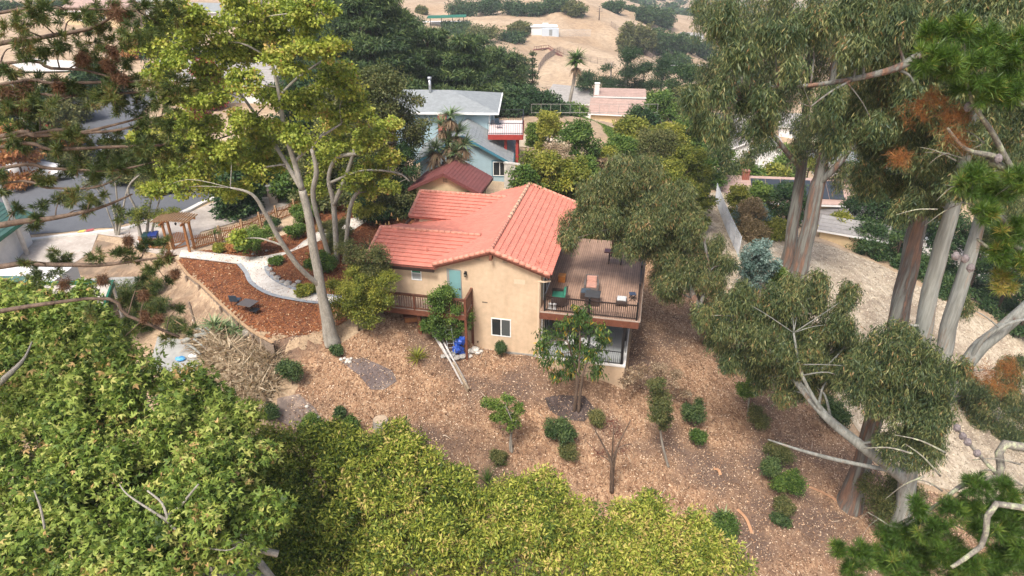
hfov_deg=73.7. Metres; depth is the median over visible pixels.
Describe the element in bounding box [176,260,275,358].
retaining boards
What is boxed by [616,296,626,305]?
wicker stool
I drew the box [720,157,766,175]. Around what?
valley tree
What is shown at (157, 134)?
background tree
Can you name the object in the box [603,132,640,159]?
background shrub
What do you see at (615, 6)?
hillside tree
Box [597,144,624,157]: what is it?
background shrub
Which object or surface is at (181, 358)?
blue bag
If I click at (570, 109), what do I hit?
background tree
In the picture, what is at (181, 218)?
arbor
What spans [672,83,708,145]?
background shrub
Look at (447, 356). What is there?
long pole
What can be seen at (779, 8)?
eucalyptus tree
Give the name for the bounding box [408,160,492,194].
garden shed
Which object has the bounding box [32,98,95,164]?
background tree
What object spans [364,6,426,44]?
cypress tree
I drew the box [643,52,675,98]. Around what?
pine tree
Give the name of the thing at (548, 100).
background tree
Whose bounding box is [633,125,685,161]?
background shrub
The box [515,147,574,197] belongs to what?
background shrub
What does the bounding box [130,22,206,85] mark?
background tree
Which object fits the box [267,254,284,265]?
garden shrub
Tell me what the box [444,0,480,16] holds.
hillside tree
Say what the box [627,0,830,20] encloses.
distant woods
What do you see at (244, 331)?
tree stump
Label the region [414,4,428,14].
hillside tree
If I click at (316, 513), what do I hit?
bay tree
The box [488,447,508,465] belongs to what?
bush
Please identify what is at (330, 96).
background tree
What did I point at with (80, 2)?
distant house
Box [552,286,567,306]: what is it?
wicker sofa
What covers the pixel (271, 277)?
path border
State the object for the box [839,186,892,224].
valley tree
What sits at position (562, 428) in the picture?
bush
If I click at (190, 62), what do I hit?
pale house
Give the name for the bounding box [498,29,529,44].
hillside tree
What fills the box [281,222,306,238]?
garden shrub
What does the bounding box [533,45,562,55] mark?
hillside stairs
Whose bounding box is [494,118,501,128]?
deck chair
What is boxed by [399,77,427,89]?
cypress tree
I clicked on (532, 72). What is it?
spruce tree
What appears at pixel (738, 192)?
valley tree
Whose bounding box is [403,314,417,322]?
wood crate
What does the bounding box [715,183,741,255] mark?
chain link fence
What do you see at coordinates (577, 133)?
background shrub
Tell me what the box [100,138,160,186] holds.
background tree
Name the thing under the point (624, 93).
chimney house
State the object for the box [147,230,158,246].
wheeled bin
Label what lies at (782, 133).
valley house
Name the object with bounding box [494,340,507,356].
bush
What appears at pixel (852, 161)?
valley tree
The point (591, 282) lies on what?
wicker chair
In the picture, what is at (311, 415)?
bush
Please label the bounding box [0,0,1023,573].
ground
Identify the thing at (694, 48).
hillside tree
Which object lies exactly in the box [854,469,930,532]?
bush
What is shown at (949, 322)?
eucalyptus tree
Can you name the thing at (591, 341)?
patio chair
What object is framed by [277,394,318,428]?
grey soil patch
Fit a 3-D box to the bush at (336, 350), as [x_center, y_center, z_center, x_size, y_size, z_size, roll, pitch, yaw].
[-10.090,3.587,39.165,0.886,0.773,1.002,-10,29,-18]
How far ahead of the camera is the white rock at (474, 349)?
42.56 m
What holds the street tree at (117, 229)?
on the pavement
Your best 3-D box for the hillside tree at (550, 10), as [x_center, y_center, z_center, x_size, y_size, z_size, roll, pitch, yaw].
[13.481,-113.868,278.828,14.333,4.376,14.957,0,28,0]
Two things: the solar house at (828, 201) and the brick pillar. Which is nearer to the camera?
the brick pillar
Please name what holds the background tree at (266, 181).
on the ground at (598, 20)
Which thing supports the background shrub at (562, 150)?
on the ground at (598, 20)
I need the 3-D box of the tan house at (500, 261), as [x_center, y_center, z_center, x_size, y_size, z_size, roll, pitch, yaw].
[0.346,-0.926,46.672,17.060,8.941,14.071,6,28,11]
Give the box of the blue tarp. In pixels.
[452,336,464,354]
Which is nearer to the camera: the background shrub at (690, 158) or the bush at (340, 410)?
the bush at (340, 410)
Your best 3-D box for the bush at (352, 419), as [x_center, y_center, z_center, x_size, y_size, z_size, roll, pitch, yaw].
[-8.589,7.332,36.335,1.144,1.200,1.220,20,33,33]
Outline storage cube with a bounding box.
[558,273,565,282]
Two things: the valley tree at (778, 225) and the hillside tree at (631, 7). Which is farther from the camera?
the hillside tree at (631, 7)
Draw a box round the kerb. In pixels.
[31,197,213,241]
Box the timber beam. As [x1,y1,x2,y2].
[452,362,469,391]
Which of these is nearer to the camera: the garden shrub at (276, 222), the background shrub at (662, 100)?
the garden shrub at (276, 222)
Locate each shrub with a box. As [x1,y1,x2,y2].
[212,242,226,252]
[223,242,238,252]
[229,224,275,255]
[263,216,281,227]
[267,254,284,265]
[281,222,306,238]
[288,204,319,223]
[293,282,315,297]
[302,249,338,272]
[315,216,345,233]
[323,226,354,255]
[325,263,401,330]
[332,238,396,311]
[346,201,390,225]
[504,163,545,188]
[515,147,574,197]
[524,122,547,146]
[533,140,575,187]
[534,110,562,151]
[550,152,595,238]
[554,117,603,171]
[579,152,601,181]
[582,195,616,240]
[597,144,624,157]
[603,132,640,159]
[611,114,653,146]
[618,360,693,399]
[622,103,663,127]
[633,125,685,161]
[642,88,678,122]
[649,120,693,160]
[652,155,701,211]
[662,61,702,114]
[665,143,717,186]
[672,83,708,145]
[672,111,708,167]
[672,191,707,254]
[689,179,720,234]
[696,137,738,188]
[702,54,733,114]
[921,272,974,300]
[970,245,1023,315]
[991,274,1023,337]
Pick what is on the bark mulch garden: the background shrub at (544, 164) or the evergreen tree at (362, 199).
the evergreen tree at (362, 199)
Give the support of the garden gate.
attached to the arbor
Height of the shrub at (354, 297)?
4.381 m
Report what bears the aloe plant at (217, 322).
on the brush pile
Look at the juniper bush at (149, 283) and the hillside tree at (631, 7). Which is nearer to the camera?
the juniper bush at (149, 283)
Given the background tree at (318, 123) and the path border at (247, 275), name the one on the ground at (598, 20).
the background tree at (318, 123)
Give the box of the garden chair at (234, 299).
[228,296,241,304]
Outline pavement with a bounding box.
[16,194,295,262]
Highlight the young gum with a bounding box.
[735,238,782,292]
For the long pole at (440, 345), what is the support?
on the wood chip slope at (307, 358)
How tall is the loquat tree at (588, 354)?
7.126 m
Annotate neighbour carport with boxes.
[0,266,123,317]
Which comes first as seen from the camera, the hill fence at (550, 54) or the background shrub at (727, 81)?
the background shrub at (727, 81)
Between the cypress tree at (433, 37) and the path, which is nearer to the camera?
the path
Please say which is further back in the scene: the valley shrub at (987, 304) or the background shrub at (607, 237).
the valley shrub at (987, 304)
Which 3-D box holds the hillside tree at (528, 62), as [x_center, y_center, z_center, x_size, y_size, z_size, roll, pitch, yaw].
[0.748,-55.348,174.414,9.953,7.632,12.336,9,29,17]
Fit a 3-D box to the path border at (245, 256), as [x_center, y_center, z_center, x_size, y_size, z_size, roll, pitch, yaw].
[-19.331,-2.598,49.031,8.583,0.050,2.434,-5,28,-10]
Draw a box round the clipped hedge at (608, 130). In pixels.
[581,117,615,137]
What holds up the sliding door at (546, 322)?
in the tan house at (500, 261)
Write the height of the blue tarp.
1.567 m
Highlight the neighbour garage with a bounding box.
[0,202,33,263]
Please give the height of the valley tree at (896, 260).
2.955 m
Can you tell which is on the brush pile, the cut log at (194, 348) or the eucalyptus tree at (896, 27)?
the cut log at (194, 348)
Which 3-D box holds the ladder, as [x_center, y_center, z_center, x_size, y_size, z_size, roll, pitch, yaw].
[-3.860,2.858,41.802,0.400,2.686,1.161,-11,29,-20]
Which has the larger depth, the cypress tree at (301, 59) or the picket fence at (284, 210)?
the cypress tree at (301, 59)
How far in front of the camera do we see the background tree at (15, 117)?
71.00 m
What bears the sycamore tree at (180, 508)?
on the wood chip slope at (307, 358)
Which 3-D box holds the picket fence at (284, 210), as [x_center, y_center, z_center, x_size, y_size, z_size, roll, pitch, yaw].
[-18.121,-6.223,54.737,0.220,1.490,1.919,16,31,28]
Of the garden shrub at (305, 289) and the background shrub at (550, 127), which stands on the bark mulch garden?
the garden shrub at (305, 289)
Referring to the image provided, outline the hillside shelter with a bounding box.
[425,14,466,25]
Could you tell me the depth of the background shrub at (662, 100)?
93.25 m
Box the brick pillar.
[265,183,278,202]
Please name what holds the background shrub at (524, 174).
on the ground at (598, 20)
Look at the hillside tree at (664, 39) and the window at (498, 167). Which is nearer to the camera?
the window at (498, 167)
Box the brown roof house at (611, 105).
[588,98,645,123]
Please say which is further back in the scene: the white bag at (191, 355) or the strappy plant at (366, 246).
the strappy plant at (366, 246)
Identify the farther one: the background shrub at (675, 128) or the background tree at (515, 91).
the background tree at (515, 91)
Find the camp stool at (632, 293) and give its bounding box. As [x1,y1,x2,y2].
[629,292,635,300]
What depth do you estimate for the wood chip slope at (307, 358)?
39.20 m
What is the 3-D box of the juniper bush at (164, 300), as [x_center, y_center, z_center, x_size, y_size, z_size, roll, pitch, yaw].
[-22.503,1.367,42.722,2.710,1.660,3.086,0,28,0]
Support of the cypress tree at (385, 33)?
on the ground at (598, 20)
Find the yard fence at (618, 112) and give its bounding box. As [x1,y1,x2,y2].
[531,104,657,113]
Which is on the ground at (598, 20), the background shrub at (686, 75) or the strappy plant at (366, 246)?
the background shrub at (686, 75)
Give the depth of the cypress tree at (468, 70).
83.62 m
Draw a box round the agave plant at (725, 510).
[708,504,736,523]
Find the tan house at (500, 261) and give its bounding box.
[365,181,645,387]
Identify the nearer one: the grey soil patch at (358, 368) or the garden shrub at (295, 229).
the grey soil patch at (358, 368)
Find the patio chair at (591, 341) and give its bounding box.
[590,336,600,349]
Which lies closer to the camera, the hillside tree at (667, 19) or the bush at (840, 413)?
the bush at (840, 413)
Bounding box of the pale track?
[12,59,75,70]
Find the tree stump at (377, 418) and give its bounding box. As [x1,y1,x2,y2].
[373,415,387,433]
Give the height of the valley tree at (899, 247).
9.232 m
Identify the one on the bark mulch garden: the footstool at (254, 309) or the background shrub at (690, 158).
the footstool at (254, 309)
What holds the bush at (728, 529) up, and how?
on the wood chip slope at (307, 358)
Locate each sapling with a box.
[479,392,525,452]
[735,374,760,416]
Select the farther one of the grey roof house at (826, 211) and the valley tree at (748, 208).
the grey roof house at (826, 211)
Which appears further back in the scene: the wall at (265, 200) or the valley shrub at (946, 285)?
the valley shrub at (946, 285)
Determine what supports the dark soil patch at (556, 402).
on the wood chip slope at (307, 358)
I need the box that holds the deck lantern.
[548,302,555,309]
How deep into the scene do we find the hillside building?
239.65 m
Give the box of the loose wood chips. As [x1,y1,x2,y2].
[237,259,1015,575]
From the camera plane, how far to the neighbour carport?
43.21 m
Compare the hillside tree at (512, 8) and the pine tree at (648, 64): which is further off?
the hillside tree at (512, 8)
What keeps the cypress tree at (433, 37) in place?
on the ground at (598, 20)
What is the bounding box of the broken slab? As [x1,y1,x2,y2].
[453,355,460,359]
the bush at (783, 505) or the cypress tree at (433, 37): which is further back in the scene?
the cypress tree at (433, 37)
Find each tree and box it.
[0,0,34,10]
[0,0,203,349]
[0,81,64,149]
[0,118,31,163]
[0,124,50,190]
[0,269,267,571]
[0,379,300,575]
[32,0,67,6]
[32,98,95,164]
[36,78,100,124]
[45,122,81,147]
[63,61,131,98]
[77,153,159,234]
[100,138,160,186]
[119,48,157,59]
[124,0,371,348]
[125,175,181,238]
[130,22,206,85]
[148,118,185,172]
[185,106,212,120]
[187,58,230,110]
[188,139,221,195]
[207,168,266,222]
[213,138,280,196]
[224,415,365,575]
[260,132,297,163]
[262,65,331,133]
[266,156,319,204]
[280,0,335,72]
[286,138,345,213]
[303,102,409,263]
[304,415,485,575]
[307,0,444,89]
[307,73,345,138]
[311,99,392,168]
[327,57,434,221]
[347,153,395,224]
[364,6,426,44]
[386,141,422,218]
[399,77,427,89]
[408,25,460,88]
[413,13,428,26]
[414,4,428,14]
[418,280,475,344]
[420,104,478,170]
[429,31,510,99]
[434,462,617,575]
[439,19,473,30]
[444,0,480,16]
[445,26,472,35]
[465,23,504,40]
[467,31,491,50]
[474,0,505,15]
[478,44,513,83]
[481,40,518,53]
[495,95,529,117]
[496,0,528,16]
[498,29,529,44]
[500,80,538,100]
[502,51,529,87]
[506,19,532,34]
[511,55,535,79]
[516,85,569,116]
[519,1,548,16]
[522,57,528,84]
[525,50,540,88]
[531,304,614,412]
[541,0,568,11]
[544,4,557,13]
[554,151,743,343]
[561,0,589,18]
[561,47,589,101]
[562,101,575,115]
[569,101,590,116]
[574,69,601,94]
[584,412,631,493]
[584,485,759,575]
[597,62,630,87]
[599,0,626,13]
[601,45,646,88]
[615,21,639,52]
[622,4,637,11]
[629,59,655,99]
[633,3,661,25]
[635,21,658,55]
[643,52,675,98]
[645,376,674,467]
[652,26,674,56]
[653,7,677,28]
[663,51,693,70]
[668,31,691,54]
[676,0,832,269]
[678,0,1023,163]
[688,0,1023,547]
[689,35,703,54]
[695,38,716,59]
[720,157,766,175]
[724,183,751,219]
[731,202,772,228]
[732,196,768,232]
[737,218,773,243]
[746,178,780,208]
[761,161,792,176]
[761,216,786,241]
[768,178,808,226]
[770,141,812,177]
[781,0,887,280]
[796,119,818,176]
[817,208,855,234]
[825,6,1023,575]
[833,0,968,516]
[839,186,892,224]
[845,215,903,262]
[848,152,897,199]
[880,192,937,260]
[887,252,929,280]
[906,156,956,256]
[923,208,971,274]
[935,99,1023,363]
[946,292,1023,451]
[951,190,1022,291]
[953,222,998,300]
[993,292,1020,312]
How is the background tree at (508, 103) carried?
on the ground at (598, 20)
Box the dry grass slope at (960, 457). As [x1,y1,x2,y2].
[702,192,1023,537]
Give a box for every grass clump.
[405,344,430,365]
[478,466,498,491]
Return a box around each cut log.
[180,332,209,342]
[185,343,200,354]
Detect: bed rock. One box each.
[273,275,280,279]
[283,280,291,285]
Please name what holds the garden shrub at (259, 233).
on the bark mulch garden
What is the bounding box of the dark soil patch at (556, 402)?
[545,395,594,421]
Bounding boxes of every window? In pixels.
[411,271,421,280]
[491,318,510,336]
[493,162,503,175]
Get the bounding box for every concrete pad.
[84,277,136,294]
[152,337,199,380]
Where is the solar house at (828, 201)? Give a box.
[710,169,853,212]
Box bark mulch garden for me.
[180,202,414,342]
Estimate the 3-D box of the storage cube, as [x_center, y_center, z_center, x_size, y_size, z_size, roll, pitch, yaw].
[3.255,-0.656,44.369,0.480,0.470,0.480,6,28,11]
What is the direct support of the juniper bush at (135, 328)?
on the bare bank
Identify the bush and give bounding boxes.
[107,278,143,309]
[119,308,158,332]
[128,294,172,317]
[130,275,164,295]
[162,315,187,333]
[263,401,281,420]
[274,357,305,384]
[296,410,327,432]
[328,344,343,356]
[333,405,346,418]
[341,413,361,431]
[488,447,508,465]
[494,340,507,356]
[542,415,578,445]
[557,442,580,462]
[587,407,605,429]
[680,396,707,426]
[688,428,708,448]
[711,509,741,540]
[746,401,772,432]
[758,454,782,481]
[761,439,797,465]
[762,261,795,287]
[767,467,808,497]
[769,510,793,528]
[772,492,797,516]
[817,394,854,428]
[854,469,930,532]
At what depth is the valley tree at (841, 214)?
71.43 m
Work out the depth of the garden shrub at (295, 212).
53.31 m
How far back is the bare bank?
46.08 m
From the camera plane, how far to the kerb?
52.74 m
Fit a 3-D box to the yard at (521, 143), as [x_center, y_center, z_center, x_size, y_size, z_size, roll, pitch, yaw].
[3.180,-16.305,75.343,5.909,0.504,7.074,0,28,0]
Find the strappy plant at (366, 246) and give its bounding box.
[356,238,370,254]
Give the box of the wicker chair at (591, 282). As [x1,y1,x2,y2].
[584,274,598,290]
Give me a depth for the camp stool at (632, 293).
42.01 m
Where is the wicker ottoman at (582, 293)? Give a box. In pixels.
[580,288,590,298]
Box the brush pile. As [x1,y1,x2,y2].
[171,308,304,410]
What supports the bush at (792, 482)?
on the wood chip slope at (307, 358)
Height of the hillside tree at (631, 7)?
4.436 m
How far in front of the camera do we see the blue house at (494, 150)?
64.93 m
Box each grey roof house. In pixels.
[801,206,908,250]
[817,214,891,260]
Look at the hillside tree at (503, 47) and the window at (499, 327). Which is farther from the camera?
the hillside tree at (503, 47)
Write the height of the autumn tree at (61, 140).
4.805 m
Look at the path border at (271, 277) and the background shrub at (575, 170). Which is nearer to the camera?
the path border at (271, 277)
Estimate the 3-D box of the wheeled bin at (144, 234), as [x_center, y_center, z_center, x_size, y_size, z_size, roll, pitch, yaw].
[-26.765,-3.496,50.241,0.640,1.118,0.798,-5,28,-10]
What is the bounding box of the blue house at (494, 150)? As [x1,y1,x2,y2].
[396,77,523,181]
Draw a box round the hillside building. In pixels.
[530,23,590,36]
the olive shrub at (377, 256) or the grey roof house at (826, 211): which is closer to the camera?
the olive shrub at (377, 256)
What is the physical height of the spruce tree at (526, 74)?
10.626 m
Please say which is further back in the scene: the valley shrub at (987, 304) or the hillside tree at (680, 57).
the hillside tree at (680, 57)
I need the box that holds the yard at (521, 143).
[519,135,562,147]
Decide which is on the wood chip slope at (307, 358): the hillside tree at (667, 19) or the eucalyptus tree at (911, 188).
the eucalyptus tree at (911, 188)
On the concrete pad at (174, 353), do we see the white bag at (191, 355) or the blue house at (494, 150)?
the white bag at (191, 355)
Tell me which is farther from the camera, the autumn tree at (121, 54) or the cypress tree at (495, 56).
the autumn tree at (121, 54)
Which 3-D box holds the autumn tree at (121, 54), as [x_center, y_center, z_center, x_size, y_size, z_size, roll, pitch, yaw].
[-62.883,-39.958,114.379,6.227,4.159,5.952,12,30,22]
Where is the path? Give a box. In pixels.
[179,218,365,300]
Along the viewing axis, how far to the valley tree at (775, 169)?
94.66 m
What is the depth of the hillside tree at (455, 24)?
242.50 m
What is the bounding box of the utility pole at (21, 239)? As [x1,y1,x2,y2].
[0,185,29,255]
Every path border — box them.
[179,256,236,263]
[184,240,305,257]
[237,263,360,305]
[264,266,341,297]
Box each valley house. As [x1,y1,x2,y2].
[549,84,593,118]
[684,32,703,39]
[778,113,814,141]
[810,150,858,175]
[922,233,953,255]
[947,245,1011,277]
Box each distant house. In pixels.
[63,0,145,26]
[189,2,235,16]
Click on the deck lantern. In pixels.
(551, 304)
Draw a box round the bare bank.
[74,240,246,338]
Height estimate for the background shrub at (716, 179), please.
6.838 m
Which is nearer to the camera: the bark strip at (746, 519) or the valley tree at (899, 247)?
the bark strip at (746, 519)
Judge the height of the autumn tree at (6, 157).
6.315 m
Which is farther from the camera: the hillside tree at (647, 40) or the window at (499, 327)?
the hillside tree at (647, 40)
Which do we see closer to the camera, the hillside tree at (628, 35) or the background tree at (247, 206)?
the background tree at (247, 206)
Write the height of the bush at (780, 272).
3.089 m
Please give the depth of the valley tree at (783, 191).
73.39 m
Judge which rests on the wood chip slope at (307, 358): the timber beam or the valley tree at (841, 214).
the timber beam
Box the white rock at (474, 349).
[471,346,479,352]
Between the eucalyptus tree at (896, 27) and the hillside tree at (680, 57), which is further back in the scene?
the hillside tree at (680, 57)
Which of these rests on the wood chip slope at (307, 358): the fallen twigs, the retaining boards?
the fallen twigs
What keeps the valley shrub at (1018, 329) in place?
on the ground at (598, 20)
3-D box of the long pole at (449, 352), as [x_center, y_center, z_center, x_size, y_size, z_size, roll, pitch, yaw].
[-4.134,3.373,42.003,0.120,2.983,5.139,-17,32,-29]
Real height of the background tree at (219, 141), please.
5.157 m
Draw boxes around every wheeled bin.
[141,232,150,247]
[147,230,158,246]
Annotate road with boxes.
[0,92,212,234]
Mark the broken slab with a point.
(457, 357)
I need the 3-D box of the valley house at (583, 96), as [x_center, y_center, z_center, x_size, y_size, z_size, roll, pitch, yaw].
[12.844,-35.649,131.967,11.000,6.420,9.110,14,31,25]
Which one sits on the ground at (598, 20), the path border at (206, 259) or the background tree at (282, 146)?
the background tree at (282, 146)
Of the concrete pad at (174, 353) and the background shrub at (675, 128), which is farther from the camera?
the background shrub at (675, 128)
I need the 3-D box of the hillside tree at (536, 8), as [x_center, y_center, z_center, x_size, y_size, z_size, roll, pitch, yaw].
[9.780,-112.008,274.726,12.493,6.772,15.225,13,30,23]
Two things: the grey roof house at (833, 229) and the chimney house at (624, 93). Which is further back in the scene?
the chimney house at (624, 93)
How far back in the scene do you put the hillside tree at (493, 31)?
215.44 m
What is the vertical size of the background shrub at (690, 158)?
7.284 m
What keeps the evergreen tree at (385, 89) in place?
on the bark mulch garden
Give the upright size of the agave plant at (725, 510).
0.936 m
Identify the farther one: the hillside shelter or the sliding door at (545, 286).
the hillside shelter
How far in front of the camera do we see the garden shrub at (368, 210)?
52.23 m
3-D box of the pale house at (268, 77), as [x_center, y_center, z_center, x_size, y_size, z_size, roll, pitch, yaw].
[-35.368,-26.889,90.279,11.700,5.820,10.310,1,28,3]
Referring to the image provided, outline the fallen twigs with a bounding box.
[262,299,993,575]
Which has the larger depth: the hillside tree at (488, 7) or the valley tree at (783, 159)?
the hillside tree at (488, 7)
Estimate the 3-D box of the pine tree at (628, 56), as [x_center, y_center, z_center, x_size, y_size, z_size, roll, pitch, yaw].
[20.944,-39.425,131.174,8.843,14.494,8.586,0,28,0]
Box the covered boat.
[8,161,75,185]
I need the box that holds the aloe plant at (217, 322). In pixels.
[197,313,244,338]
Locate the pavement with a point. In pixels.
(203, 220)
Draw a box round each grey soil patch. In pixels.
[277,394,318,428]
[343,358,395,389]
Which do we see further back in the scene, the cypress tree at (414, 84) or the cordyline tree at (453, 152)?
the cypress tree at (414, 84)
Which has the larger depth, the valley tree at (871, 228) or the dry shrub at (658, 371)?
the valley tree at (871, 228)
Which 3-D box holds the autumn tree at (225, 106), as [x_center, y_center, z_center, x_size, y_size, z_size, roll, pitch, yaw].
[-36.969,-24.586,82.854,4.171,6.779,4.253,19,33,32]
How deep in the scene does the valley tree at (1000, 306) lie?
91.25 m
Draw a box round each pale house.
[159,60,191,86]
[181,62,286,103]
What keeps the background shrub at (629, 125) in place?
on the ground at (598, 20)
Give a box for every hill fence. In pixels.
[538,47,614,71]
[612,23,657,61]
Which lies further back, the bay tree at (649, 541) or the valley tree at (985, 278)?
the valley tree at (985, 278)
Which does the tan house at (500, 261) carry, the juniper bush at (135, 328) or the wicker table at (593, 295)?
the wicker table at (593, 295)
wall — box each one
[259,197,268,203]
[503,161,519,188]
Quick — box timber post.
[188,302,195,323]
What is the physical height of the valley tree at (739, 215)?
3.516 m
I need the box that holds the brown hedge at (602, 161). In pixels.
[595,157,613,171]
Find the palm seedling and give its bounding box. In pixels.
[208,228,222,241]
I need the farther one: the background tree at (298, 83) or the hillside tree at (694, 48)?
the hillside tree at (694, 48)
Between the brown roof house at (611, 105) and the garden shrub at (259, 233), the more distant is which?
the brown roof house at (611, 105)
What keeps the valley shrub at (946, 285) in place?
on the ground at (598, 20)
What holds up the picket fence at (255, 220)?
on the bark mulch garden
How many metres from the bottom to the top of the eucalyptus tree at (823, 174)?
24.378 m
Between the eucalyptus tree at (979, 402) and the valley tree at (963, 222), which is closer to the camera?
the eucalyptus tree at (979, 402)
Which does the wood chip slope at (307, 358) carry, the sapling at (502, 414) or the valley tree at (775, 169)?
the sapling at (502, 414)
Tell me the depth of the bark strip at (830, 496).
38.33 m
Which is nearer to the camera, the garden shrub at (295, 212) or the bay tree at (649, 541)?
the bay tree at (649, 541)
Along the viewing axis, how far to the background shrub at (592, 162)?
61.28 m
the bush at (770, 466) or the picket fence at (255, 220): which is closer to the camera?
the bush at (770, 466)
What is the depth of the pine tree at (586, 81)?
127.62 m
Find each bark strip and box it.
[737,508,752,532]
[809,486,836,501]
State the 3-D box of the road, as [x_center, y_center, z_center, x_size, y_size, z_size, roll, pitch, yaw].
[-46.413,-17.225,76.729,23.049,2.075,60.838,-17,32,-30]
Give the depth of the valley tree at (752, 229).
65.22 m
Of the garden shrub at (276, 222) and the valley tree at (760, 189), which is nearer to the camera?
the garden shrub at (276, 222)
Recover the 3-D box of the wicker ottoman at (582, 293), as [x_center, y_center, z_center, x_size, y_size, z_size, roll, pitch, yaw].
[4.571,0.347,42.386,0.600,0.480,0.600,6,28,11]
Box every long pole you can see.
[428,320,462,384]
[431,331,466,382]
[436,329,466,381]
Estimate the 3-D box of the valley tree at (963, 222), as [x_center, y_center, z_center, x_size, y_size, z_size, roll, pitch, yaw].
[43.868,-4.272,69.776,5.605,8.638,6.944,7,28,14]
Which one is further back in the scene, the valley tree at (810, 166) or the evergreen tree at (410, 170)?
the valley tree at (810, 166)
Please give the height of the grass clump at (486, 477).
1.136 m
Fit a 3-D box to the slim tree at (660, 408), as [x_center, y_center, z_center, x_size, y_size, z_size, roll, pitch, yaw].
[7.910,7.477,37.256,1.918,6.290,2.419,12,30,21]
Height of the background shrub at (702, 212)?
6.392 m
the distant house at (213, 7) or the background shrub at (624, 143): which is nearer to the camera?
the background shrub at (624, 143)
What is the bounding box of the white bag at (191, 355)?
[188,353,197,357]
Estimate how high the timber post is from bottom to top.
2.000 m
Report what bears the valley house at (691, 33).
on the ground at (598, 20)
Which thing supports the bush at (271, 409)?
on the ground at (598, 20)
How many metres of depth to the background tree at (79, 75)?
87.57 m
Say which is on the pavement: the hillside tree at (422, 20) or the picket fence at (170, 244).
the picket fence at (170, 244)
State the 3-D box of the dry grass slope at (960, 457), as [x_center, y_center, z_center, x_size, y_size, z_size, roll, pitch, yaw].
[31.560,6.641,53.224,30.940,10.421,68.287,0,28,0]
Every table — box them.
[236,298,258,309]
[585,290,600,305]
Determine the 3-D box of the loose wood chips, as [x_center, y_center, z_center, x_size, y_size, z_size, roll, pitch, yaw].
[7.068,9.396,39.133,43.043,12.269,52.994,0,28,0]
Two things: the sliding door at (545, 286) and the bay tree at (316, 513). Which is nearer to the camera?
the bay tree at (316, 513)
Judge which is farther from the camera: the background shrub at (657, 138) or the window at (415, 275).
the background shrub at (657, 138)
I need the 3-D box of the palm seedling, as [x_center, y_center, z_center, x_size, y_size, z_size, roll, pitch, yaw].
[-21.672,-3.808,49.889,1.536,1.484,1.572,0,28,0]
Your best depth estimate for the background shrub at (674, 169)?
59.54 m
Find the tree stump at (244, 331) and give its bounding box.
[242,329,248,337]
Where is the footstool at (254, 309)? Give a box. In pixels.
[249,307,260,314]
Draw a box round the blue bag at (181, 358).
[175,356,185,360]
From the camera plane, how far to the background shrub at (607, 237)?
56.70 m
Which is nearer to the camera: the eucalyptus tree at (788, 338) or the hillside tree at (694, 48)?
the eucalyptus tree at (788, 338)
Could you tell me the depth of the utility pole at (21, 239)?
49.67 m
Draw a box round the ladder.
[444,320,455,355]
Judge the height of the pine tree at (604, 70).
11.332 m
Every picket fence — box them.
[137,236,172,249]
[190,225,221,248]
[220,219,242,240]
[242,212,261,230]
[260,205,277,226]
[276,199,294,218]
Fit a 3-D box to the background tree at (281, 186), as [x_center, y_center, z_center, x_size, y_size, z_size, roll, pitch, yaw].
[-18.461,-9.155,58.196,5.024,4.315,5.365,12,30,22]
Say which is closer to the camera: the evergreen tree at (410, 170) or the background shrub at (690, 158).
the evergreen tree at (410, 170)
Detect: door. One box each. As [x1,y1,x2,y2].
[449,270,460,297]
[543,277,549,299]
[544,319,548,336]
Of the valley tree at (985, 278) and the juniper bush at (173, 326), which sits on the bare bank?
the juniper bush at (173, 326)
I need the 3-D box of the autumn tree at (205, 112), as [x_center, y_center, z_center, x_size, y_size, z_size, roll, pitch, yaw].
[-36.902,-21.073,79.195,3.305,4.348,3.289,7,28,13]
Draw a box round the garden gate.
[170,231,186,249]
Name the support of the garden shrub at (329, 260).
on the bark mulch garden
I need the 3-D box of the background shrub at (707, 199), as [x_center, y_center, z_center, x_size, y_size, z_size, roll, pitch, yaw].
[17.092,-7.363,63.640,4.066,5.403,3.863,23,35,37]
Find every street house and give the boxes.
[710,113,746,161]
[730,136,783,167]
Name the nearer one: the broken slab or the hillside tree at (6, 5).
the broken slab
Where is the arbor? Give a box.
[150,212,197,251]
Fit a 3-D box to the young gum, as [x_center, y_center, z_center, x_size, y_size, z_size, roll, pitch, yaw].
[19.281,-1.653,53.586,3.931,5.276,2.895,0,28,0]
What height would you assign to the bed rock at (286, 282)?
0.402 m
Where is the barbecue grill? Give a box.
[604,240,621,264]
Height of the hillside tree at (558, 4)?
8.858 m
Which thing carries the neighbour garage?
on the ground at (598, 20)
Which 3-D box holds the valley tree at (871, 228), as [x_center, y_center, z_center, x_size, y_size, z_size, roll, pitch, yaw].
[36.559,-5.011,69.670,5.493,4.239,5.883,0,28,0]
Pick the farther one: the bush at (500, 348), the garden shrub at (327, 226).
the garden shrub at (327, 226)
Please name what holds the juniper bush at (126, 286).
on the bare bank
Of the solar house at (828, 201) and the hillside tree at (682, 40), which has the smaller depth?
the solar house at (828, 201)
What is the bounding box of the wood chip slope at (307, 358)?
[221,258,1022,575]
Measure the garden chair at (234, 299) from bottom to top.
0.865 m
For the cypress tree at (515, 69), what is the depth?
107.15 m

